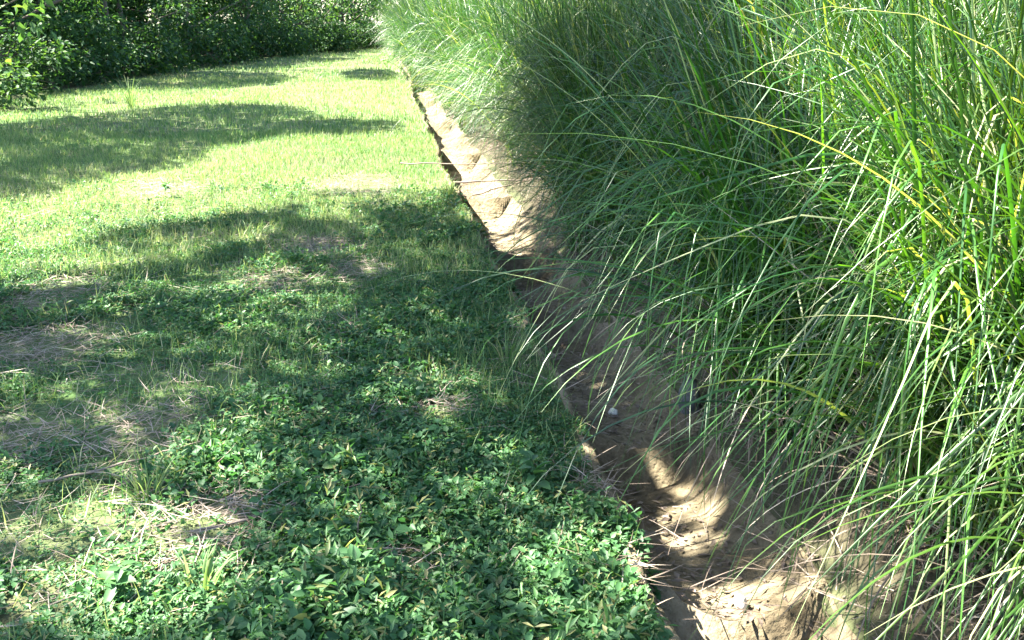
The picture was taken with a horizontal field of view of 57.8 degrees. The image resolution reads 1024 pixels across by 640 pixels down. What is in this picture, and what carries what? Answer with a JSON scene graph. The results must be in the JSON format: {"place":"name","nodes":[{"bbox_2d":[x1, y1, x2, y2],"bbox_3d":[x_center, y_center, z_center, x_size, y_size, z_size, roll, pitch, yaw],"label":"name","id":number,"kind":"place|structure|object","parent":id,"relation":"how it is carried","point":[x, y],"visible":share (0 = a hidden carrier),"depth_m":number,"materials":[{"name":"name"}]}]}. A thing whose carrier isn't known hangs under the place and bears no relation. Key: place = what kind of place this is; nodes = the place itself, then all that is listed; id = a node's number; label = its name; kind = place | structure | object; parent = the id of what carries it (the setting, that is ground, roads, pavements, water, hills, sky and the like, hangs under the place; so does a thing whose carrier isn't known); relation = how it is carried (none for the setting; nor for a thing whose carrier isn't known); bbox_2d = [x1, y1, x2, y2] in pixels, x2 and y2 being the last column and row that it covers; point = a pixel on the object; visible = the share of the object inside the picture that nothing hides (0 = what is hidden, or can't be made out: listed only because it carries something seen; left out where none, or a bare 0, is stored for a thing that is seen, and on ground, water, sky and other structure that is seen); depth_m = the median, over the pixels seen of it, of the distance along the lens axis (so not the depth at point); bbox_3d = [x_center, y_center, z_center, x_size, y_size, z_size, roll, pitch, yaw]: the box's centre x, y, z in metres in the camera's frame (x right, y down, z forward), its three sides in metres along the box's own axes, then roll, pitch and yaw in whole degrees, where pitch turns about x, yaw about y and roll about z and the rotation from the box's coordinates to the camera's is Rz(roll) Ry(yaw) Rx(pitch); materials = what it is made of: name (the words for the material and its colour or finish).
{"place":"outdoors","nodes":[
{"label":"outdoors","id":0,"kind":"place"},
{"bbox_2d":[0,25,1023,639],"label":"ground","id":1,"kind":"structure","parent":0,"point":[818,549],"depth_m":3.91,"materials":[{"name":"soil"}]},
{"bbox_2d":[0,61,47,110],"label":"bush","id":2,"kind":"object","parent":1,"relation":"on","point":[5,75],"visible":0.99,"depth_m":15.68,"materials":[{"name":"green plant"}]},
{"bbox_2d":[0,0,56,94],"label":"tree","id":3,"kind":"object","parent":1,"relation":"on","point":[33,28],"visible":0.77,"depth_m":16.95,"materials":[{"name":"green plant"}]},
{"bbox_2d":[0,22,79,98],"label":"bush","id":4,"kind":"object","parent":1,"relation":"on","point":[35,48],"visible":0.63,"depth_m":18.94,"materials":[{"name":"green plant"}]},
{"bbox_2d":[2,0,116,61],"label":"tree","id":5,"kind":"object","parent":1,"relation":"on","point":[89,4],"visible":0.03,"depth_m":26.22,"materials":[{"name":"green plant"}]},
{"bbox_2d":[0,0,126,85],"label":"tree","id":6,"kind":"object","parent":1,"relation":"on","point":[53,18],"visible":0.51,"depth_m":21.47,"materials":[{"name":"green plant"}]},
{"bbox_2d":[0,39,136,93],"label":"bush","id":7,"kind":"object","parent":1,"relation":"on","point":[59,69],"visible":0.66,"depth_m":20.67,"materials":[{"name":"green plant"}]},
{"bbox_2d":[0,4,139,82],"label":"bush","id":8,"kind":"object","parent":1,"relation":"on","point":[93,30],"visible":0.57,"depth_m":21.68,"materials":[{"name":"green plant"}]},
{"bbox_2d":[14,0,173,59],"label":"tree","id":9,"kind":"object","parent":1,"relation":"on","point":[138,3],"visible":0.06,"depth_m":32.49,"materials":[{"name":"green plant"}]},
{"bbox_2d":[0,0,210,63],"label":"tree","id":10,"kind":"object","parent":1,"relation":"on","point":[174,11],"visible":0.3,"depth_m":27.53,"materials":[{"name":"green plant"}]},
{"bbox_2d":[100,560,137,606],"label":"weed","id":11,"kind":"object","parent":1,"relation":"on","point":[111,572],"visible":0.94,"depth_m":2.44,"materials":[{"name":"green plant"}]},
{"bbox_2d":[54,36,184,81],"bbox_3d":[-10.506,-6.781,24.182,2.984,1.178,4.434,0,18,0],"label":"bush","id":12,"kind":"object","parent":1,"relation":"on","point":[131,64],"visible":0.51,"depth_m":24.59,"materials":[{"name":"green plant"}]},
{"bbox_2d":[87,14,180,76],"bbox_3d":[-10.650,-7.593,25.752,2.814,1.716,3.067,0,18,0],"label":"bush","id":13,"kind":"object","parent":1,"relation":"on","point":[150,27],"visible":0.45,"depth_m":25.71,"materials":[{"name":"green plant"}]},
{"bbox_2d":[99,448,176,502],"bbox_3d":[-1.189,0.510,2.947,0.207,0.185,0.233,0,18,0],"label":"grass tuft","id":14,"kind":"object","parent":1,"relation":"on","point":[155,493],"visible":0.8,"depth_m":2.97,"materials":[{"name":"plant"}]},
{"bbox_2d":[94,25,200,72],"bbox_3d":[-10.810,-8.145,27.938,2.984,1.473,4.434,-3,18,-9],"label":"bush","id":15,"kind":"object","parent":1,"relation":"on","point":[178,62],"visible":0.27,"depth_m":27.12,"materials":[{"name":"green plant"}]},
{"bbox_2d":[108,0,234,53],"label":"tree","id":16,"kind":"object","parent":1,"relation":"on","point":[195,1],"visible":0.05,"depth_m":36.11,"materials":[{"name":"green plant"}]},
{"bbox_2d":[108,0,264,54],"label":"tree","id":17,"kind":"object","parent":1,"relation":"on","point":[232,17],"visible":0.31,"depth_m":33.41,"materials":[{"name":"green plant"}]},
{"bbox_2d":[142,18,241,67],"bbox_3d":[-10.531,-8.960,30.144,3.219,1.640,3.278,0,18,0],"label":"bush","id":18,"kind":"object","parent":1,"relation":"on","point":[185,28],"visible":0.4,"depth_m":29.71,"materials":[{"name":"green plant"}]},
{"bbox_2d":[127,0,262,52],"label":"tree","id":19,"kind":"object","parent":1,"relation":"on","point":[152,10],"visible":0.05,"depth_m":39.44,"materials":[{"name":"green plant"}]},
{"bbox_2d":[171,537,239,596],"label":"grass tuft","id":20,"kind":"object","parent":1,"relation":"on","point":[208,569],"visible":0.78,"depth_m":2.53,"materials":[{"name":"plant"}]},
{"bbox_2d":[176,17,257,66],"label":"bush","id":21,"kind":"object","parent":1,"relation":"on","point":[227,36],"visible":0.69,"depth_m":31.28,"materials":[{"name":"green plant"}]},
{"bbox_2d":[180,34,263,63],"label":"bush","id":22,"kind":"object","parent":1,"relation":"on","point":[253,52],"visible":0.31,"depth_m":33.19,"materials":[{"name":"green plant"}]},
{"bbox_2d":[189,12,277,56],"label":"bush","id":23,"kind":"object","parent":1,"relation":"on","point":[257,30],"visible":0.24,"depth_m":35.58,"materials":[{"name":"green plant"}]},
{"bbox_2d":[189,0,320,50],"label":"tree","id":24,"kind":"object","parent":1,"relation":"on","point":[265,6],"visible":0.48,"depth_m":37.62,"materials":[{"name":"green plant"}]},
{"bbox_2d":[231,24,313,57],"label":"bush","id":25,"kind":"object","parent":1,"relation":"on","point":[268,37],"visible":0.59,"depth_m":37.73,"materials":[{"name":"green plant"}]},
{"bbox_2d":[241,17,315,56],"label":"bush","id":26,"kind":"object","parent":1,"relation":"on","point":[291,47],"visible":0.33,"depth_m":38.95,"materials":[{"name":"green plant"}]},
{"bbox_2d":[250,11,329,54],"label":"bush","id":27,"kind":"object","parent":1,"relation":"on","point":[314,21],"visible":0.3,"depth_m":41.39,"materials":[{"name":"green plant"}]},
{"bbox_2d":[236,0,360,50],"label":"tree","id":28,"kind":"object","parent":1,"relation":"on","point":[330,11],"visible":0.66,"depth_m":43.60,"materials":[{"name":"green plant"}]},
{"bbox_2d":[0,46,640,639],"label":"short grass","id":29,"kind":"structure","parent":1,"relation":"on","point":[272,136],"depth_m":9.00,"materials":[{"name":"plant"}]},
{"bbox_2d":[296,30,348,52],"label":"bush","id":30,"kind":"object","parent":1,"relation":"on","point":[319,44],"visible":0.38,"depth_m":43.13,"materials":[{"name":"green plant"}]},
{"bbox_2d":[296,25,356,52],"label":"bush","id":31,"kind":"object","parent":1,"relation":"on","point":[339,43],"visible":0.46,"depth_m":44.51,"materials":[{"name":"green plant"}]},
{"bbox_2d":[301,11,364,48],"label":"bush","id":32,"kind":"object","parent":1,"relation":"on","point":[340,25],"visible":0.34,"depth_m":46.69,"materials":[{"name":"green plant"}]},
{"bbox_2d":[0,174,678,639],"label":"creeping weeds","id":33,"kind":"object","parent":1,"relation":"on","point":[304,606],"visible":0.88,"depth_m":3.11,"materials":[{"name":"green plant"}]},
{"bbox_2d":[291,0,395,48],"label":"tree","id":34,"kind":"object","parent":1,"relation":"on","point":[363,14],"visible":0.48,"depth_m":49.58,"materials":[{"name":"green plant"}]},
{"bbox_2d":[311,0,391,42],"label":"tree","id":35,"kind":"object","parent":1,"relation":"on","point":[347,17],"visible":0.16,"depth_m":57.34,"materials":[{"name":"green plant"}]},
{"bbox_2d":[330,18,376,49],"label":"bush","id":36,"kind":"object","parent":1,"relation":"on","point":[360,30],"visible":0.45,"depth_m":47.84,"materials":[{"name":"green plant"}]},
{"bbox_2d":[361,1,435,91],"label":"tall grass clump","id":37,"kind":"object","parent":1,"relation":"on","point":[413,71],"visible":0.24,"depth_m":23.83,"materials":[{"name":"plant"}]},
{"bbox_2d":[365,0,449,77],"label":"tall grass clump","id":38,"kind":"object","parent":1,"relation":"on","point":[407,26],"visible":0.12,"depth_m":24.03,"materials":[{"name":"plant"}]},
{"bbox_2d":[377,0,483,87],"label":"tall grass clump","id":39,"kind":"object","parent":1,"relation":"on","point":[414,34],"visible":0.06,"depth_m":19.98,"materials":[{"name":"plant"}]},
{"bbox_2d":[384,0,484,96],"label":"tall grass clump","id":40,"kind":"object","parent":1,"relation":"on","point":[418,32],"visible":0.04,"depth_m":18.97,"materials":[{"name":"plant"}]},
{"bbox_2d":[379,0,491,103],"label":"tall grass clump","id":41,"kind":"object","parent":1,"relation":"on","point":[419,42],"visible":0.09,"depth_m":17.53,"materials":[{"name":"plant"}]},
{"bbox_2d":[383,0,498,121],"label":"tall grass clump","id":42,"kind":"object","parent":1,"relation":"on","point":[430,66],"visible":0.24,"depth_m":15.85,"materials":[{"name":"plant"}]},
{"bbox_2d":[427,419,455,455],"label":"weed","id":43,"kind":"object","parent":1,"relation":"on","point":[438,429],"visible":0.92,"depth_m":3.26,"materials":[{"name":"green plant"}]},
{"bbox_2d":[360,0,527,135],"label":"tall grass clump","id":44,"kind":"object","parent":1,"relation":"on","point":[432,38],"visible":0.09,"depth_m":13.82,"materials":[{"name":"plant"}]},
{"bbox_2d":[386,0,507,84],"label":"tall grass clump","id":45,"kind":"object","parent":1,"relation":"on","point":[429,31],"visible":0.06,"depth_m":16.95,"materials":[{"name":"plant"}]},
{"bbox_2d":[400,0,502,132],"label":"tall grass clump","id":46,"kind":"object","parent":1,"relation":"on","point":[461,124],"visible":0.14,"depth_m":13.40,"materials":[{"name":"plant"}]},
{"bbox_2d":[397,0,512,145],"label":"tall grass clump","id":47,"kind":"object","parent":1,"relation":"on","point":[449,89],"visible":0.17,"depth_m":12.70,"materials":[{"name":"plant"}]},
{"bbox_2d":[397,0,512,118],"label":"tall grass clump","id":48,"kind":"object","parent":1,"relation":"on","point":[443,27],"visible":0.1,"depth_m":14.90,"materials":[{"name":"plant"}]},
{"bbox_2d":[422,0,532,117],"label":"tall grass clump","id":49,"kind":"object","parent":1,"relation":"on","point":[466,27],"visible":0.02,"depth_m":13.08,"materials":[{"name":"plant"}]},
{"bbox_2d":[403,0,552,164],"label":"tall grass clump","id":50,"kind":"object","parent":1,"relation":"on","point":[474,68],"visible":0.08,"depth_m":10.43,"materials":[{"name":"plant"}]},
{"bbox_2d":[432,1,528,142],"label":"tall grass clump","id":51,"kind":"object","parent":1,"relation":"on","point":[470,62],"visible":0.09,"depth_m":11.71,"materials":[{"name":"plant"}]},
{"bbox_2d":[410,0,558,142],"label":"tall grass clump","id":52,"kind":"object","parent":1,"relation":"on","point":[450,95],"visible":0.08,"depth_m":11.96,"materials":[{"name":"plant"}]},
{"bbox_2d":[422,0,560,126],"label":"tall grass clump","id":53,"kind":"object","parent":1,"relation":"on","point":[473,60],"visible":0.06,"depth_m":10.99,"materials":[{"name":"plant"}]},
{"bbox_2d":[406,0,592,165],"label":"tall grass clump","id":54,"kind":"object","parent":1,"relation":"on","point":[479,66],"visible":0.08,"depth_m":9.89,"materials":[{"name":"plant"}]},
{"bbox_2d":[385,0,614,177],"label":"tall grass clump","id":55,"kind":"object","parent":1,"relation":"on","point":[495,76],"visible":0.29,"depth_m":9.22,"materials":[{"name":"plant"}]},
{"bbox_2d":[0,102,1023,639],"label":"dead straw","id":56,"kind":"object","parent":1,"relation":"on","point":[136,422],"visible":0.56,"depth_m":3.46,"materials":[{"name":"plant"}]},
{"bbox_2d":[38,441,204,483],"bbox_3d":[-1.315,0.483,3.158,0.539,0.024,0.027,-11,21,-30],"label":"twig","id":57,"kind":"object","parent":56,"relation":"on","point":[76,474],"visible":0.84,"depth_m":3.10,"materials":[{"name":"bark"}]},
{"bbox_2d":[485,325,541,365],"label":"grass tuft","id":58,"kind":"object","parent":1,"relation":"on","point":[506,354],"visible":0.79,"depth_m":4.19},
{"bbox_2d":[424,0,632,145],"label":"tall grass clump","id":59,"kind":"object","parent":1,"relation":"on","point":[490,28],"visible":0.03,"depth_m":11.56,"materials":[{"name":"plant"}]},
{"bbox_2d":[451,1,614,165],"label":"tall grass clump","id":60,"kind":"object","parent":1,"relation":"on","point":[520,65],"visible":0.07,"depth_m":8.88,"materials":[{"name":"plant"}]},
{"bbox_2d":[517,450,551,491],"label":"weed","id":61,"kind":"object","parent":1,"relation":"on","point":[531,456],"visible":0.94,"depth_m":3.01,"materials":[{"name":"green plant"}]},
{"bbox_2d":[440,0,646,199],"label":"tall grass clump","id":62,"kind":"object","parent":1,"relation":"on","point":[510,81],"visible":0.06,"depth_m":7.97,"materials":[{"name":"plant"}]},
{"bbox_2d":[434,0,661,151],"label":"tall grass clump","id":63,"kind":"object","parent":1,"relation":"on","point":[536,39],"visible":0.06,"depth_m":8.81,"materials":[{"name":"plant"}]},
{"bbox_2d":[446,0,649,198],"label":"tall grass clump","id":64,"kind":"object","parent":1,"relation":"on","point":[527,68],"visible":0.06,"depth_m":8.30,"materials":[{"name":"plant"}]},
{"bbox_2d":[472,0,643,149],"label":"tall grass clump","id":65,"kind":"object","parent":1,"relation":"on","point":[549,19],"visible":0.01,"depth_m":9.62,"materials":[{"name":"plant"}]},
{"bbox_2d":[416,0,709,248],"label":"tall grass clump","id":66,"kind":"object","parent":1,"relation":"on","point":[557,73],"visible":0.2,"depth_m":6.72,"materials":[{"name":"plant"}]},
{"bbox_2d":[464,0,661,150],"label":"tall grass clump","id":67,"kind":"object","parent":1,"relation":"on","point":[550,28],"visible":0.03,"depth_m":9.30,"materials":[{"name":"plant"}]},
{"bbox_2d":[439,0,688,208],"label":"tall grass clump","id":68,"kind":"object","parent":1,"relation":"on","point":[522,74],"visible":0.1,"depth_m":7.30,"materials":[{"name":"plant"}]},
{"bbox_2d":[429,6,709,280],"bbox_3d":[0.494,-1.213,6.196,2.097,1.996,1.856,-1,19,-6],"label":"tall grass clump","id":69,"kind":"object","parent":1,"relation":"on","point":[574,234],"visible":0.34,"depth_m":6.17,"materials":[{"name":"plant"}]},
{"bbox_2d":[555,553,583,596],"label":"weed","id":70,"kind":"object","parent":1,"relation":"on","point":[567,579],"visible":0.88,"depth_m":2.50,"materials":[{"name":"green plant"}]},
{"bbox_2d":[463,0,737,259],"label":"tall grass clump","id":71,"kind":"object","parent":1,"relation":"on","point":[579,119],"visible":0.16,"depth_m":6.11,"materials":[{"name":"plant"}]},
{"bbox_2d":[469,0,750,204],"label":"tall grass clump","id":72,"kind":"object","parent":1,"relation":"on","point":[582,39],"visible":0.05,"depth_m":7.69,"materials":[{"name":"plant"}]},
{"bbox_2d":[478,3,752,319],"bbox_3d":[0.730,-0.877,5.465,1.956,2.291,1.910,17,24,42],"label":"tall grass clump","id":73,"kind":"object","parent":1,"relation":"on","point":[626,165],"visible":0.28,"depth_m":5.46,"materials":[{"name":"plant"}]},
{"bbox_2d":[392,50,858,639],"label":"drainage channel","id":74,"kind":"object","parent":1,"relation":"on","point":[686,616],"visible":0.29,"depth_m":3.79,"materials":[{"name":"soil"}]},
{"bbox_2d":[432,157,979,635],"bbox_3d":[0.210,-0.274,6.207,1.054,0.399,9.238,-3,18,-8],"label":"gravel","id":75,"kind":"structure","parent":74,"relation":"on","point":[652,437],"depth_m":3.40,"materials":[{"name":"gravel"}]},
{"bbox_2d":[440,141,1023,639],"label":"leaf litter","id":76,"kind":"object","parent":74,"relation":"on","point":[722,613],"visible":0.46,"depth_m":3.42,"materials":[{"name":"plant"}]},
{"bbox_2d":[493,0,812,215],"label":"tall grass clump","id":77,"kind":"object","parent":1,"relation":"on","point":[641,26],"visible":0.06,"depth_m":6.36,"materials":[{"name":"plant"}]},
{"bbox_2d":[505,0,805,196],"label":"tall grass clump","id":78,"kind":"object","parent":1,"relation":"on","point":[587,52],"visible":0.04,"depth_m":6.62,"materials":[{"name":"plant"}]},
{"bbox_2d":[537,0,790,160],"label":"tall grass clump","id":79,"kind":"object","parent":1,"relation":"on","point":[628,45],"visible":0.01,"depth_m":7.20,"materials":[{"name":"plant"}]},
{"bbox_2d":[677,374,700,414],"bbox_3d":[0.779,0.341,4.083,0.095,0.223,0.108,-5,22,-5],"label":"stone","id":80,"kind":"object","parent":1,"relation":"on","point":[695,383],"visible":0.56,"depth_m":4.04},
{"bbox_2d":[364,0,1023,574],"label":"tall grass clump","id":81,"kind":"object","parent":1,"relation":"on","point":[742,274],"visible":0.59,"depth_m":3.11,"materials":[{"name":"plant"}]},
{"bbox_2d":[566,0,832,84],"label":"tall grass clump","id":82,"kind":"object","parent":1,"relation":"on","point":[676,9],"visible":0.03,"depth_m":7.33,"materials":[{"name":"plant"}]},
{"bbox_2d":[586,0,885,145],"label":"tall grass clump","id":83,"kind":"object","parent":1,"relation":"on","point":[698,38],"visible":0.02,"depth_m":6.22,"materials":[{"name":"plant"}]},
{"bbox_2d":[461,0,1015,432],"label":"tall grass clump","id":84,"kind":"object","parent":1,"relation":"on","point":[661,155],"visible":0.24,"depth_m":3.69,"materials":[{"name":"plant"}]},
{"bbox_2d":[472,0,1023,639],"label":"tall grass clump","id":85,"kind":"object","parent":1,"relation":"on","point":[884,258],"visible":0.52,"depth_m":2.20,"materials":[{"name":"plant"}]},
{"bbox_2d":[582,0,923,192],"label":"tall grass clump","id":86,"kind":"object","parent":1,"relation":"on","point":[716,51],"visible":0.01,"depth_m":5.79,"materials":[{"name":"plant"}]},
{"bbox_2d":[612,0,894,221],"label":"tall grass clump","id":87,"kind":"object","parent":1,"relation":"on","point":[703,98],"visible":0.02,"depth_m":5.31,"materials":[{"name":"plant"}]},
{"bbox_2d":[510,0,1018,302],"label":"tall grass clump","id":88,"kind":"object","parent":1,"relation":"on","point":[748,41],"visible":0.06,"depth_m":4.33,"materials":[{"name":"plant"}]},
{"bbox_2d":[559,0,983,275],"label":"tall grass clump","id":89,"kind":"object","parent":1,"relation":"on","point":[716,37],"visible":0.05,"depth_m":5.52,"materials":[{"name":"plant"}]},
{"bbox_2d":[527,0,1023,639],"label":"tall grass clump","id":90,"kind":"object","parent":1,"relation":"on","point":[957,466],"visible":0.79,"depth_m":1.69,"materials":[{"name":"plant"}]},
{"bbox_2d":[567,0,1023,639],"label":"tall grass clump","id":91,"kind":"object","parent":1,"relation":"on","point":[953,200],"visible":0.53,"depth_m":2.11,"materials":[{"name":"plant"}]},
{"bbox_2d":[589,0,1023,582],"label":"tall grass clump","id":92,"kind":"object","parent":1,"relation":"on","point":[989,142],"visible":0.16,"depth_m":2.55,"materials":[{"name":"plant"}]},
{"bbox_2d":[612,0,1018,244],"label":"tall grass clump","id":93,"kind":"object","parent":1,"relation":"on","point":[917,10],"visible":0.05,"depth_m":4.83,"materials":[{"name":"plant"}]},
{"bbox_2d":[610,0,1021,293],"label":"tall grass clump","id":94,"kind":"object","parent":1,"relation":"on","point":[920,13],"visible":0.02,"depth_m":3.67,"materials":[{"name":"plant"}]},
{"bbox_2d":[621,0,1014,316],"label":"tall grass clump","id":95,"kind":"object","parent":1,"relation":"on","point":[817,94],"depth_m":4.15,"materials":[{"name":"plant"}]},
{"bbox_2d":[629,0,1020,273],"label":"tall grass clump","id":96,"kind":"object","parent":1,"relation":"on","point":[850,30],"visible":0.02,"depth_m":4.32,"materials":[{"name":"plant"}]},
{"bbox_2d":[631,0,1021,404],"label":"tall grass clump","id":97,"kind":"object","parent":1,"relation":"on","point":[927,143],"visible":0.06,"depth_m":3.46,"materials":[{"name":"plant"}]},
{"bbox_2d":[632,0,1023,429],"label":"tall grass clump","id":98,"kind":"object","parent":1,"relation":"on","point":[954,106],"visible":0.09,"depth_m":3.17,"materials":[{"name":"plant"}]},
{"bbox_2d":[638,0,1023,596],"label":"tall grass clump","id":99,"kind":"object","parent":1,"relation":"on","point":[994,117],"visible":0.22,"depth_m":2.34,"materials":[{"name":"plant"}]},
{"bbox_2d":[641,0,1023,639],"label":"tall grass clump","id":100,"kind":"object","parent":1,"relation":"on","point":[976,539],"visible":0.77,"depth_m":1.79,"materials":[{"name":"plant"}]},
{"bbox_2d":[711,0,1021,374],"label":"tall grass clump","id":101,"kind":"object","parent":1,"relation":"on","point":[985,30],"visible":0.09,"depth_m":3.05,"materials":[{"name":"plant"}]},
{"bbox_2d":[846,0,1021,125],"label":"tall grass clump","id":102,"kind":"object","parent":1,"relation":"on","point":[980,35],"visible":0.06,"depth_m":4.32,"materials":[{"name":"plant"}]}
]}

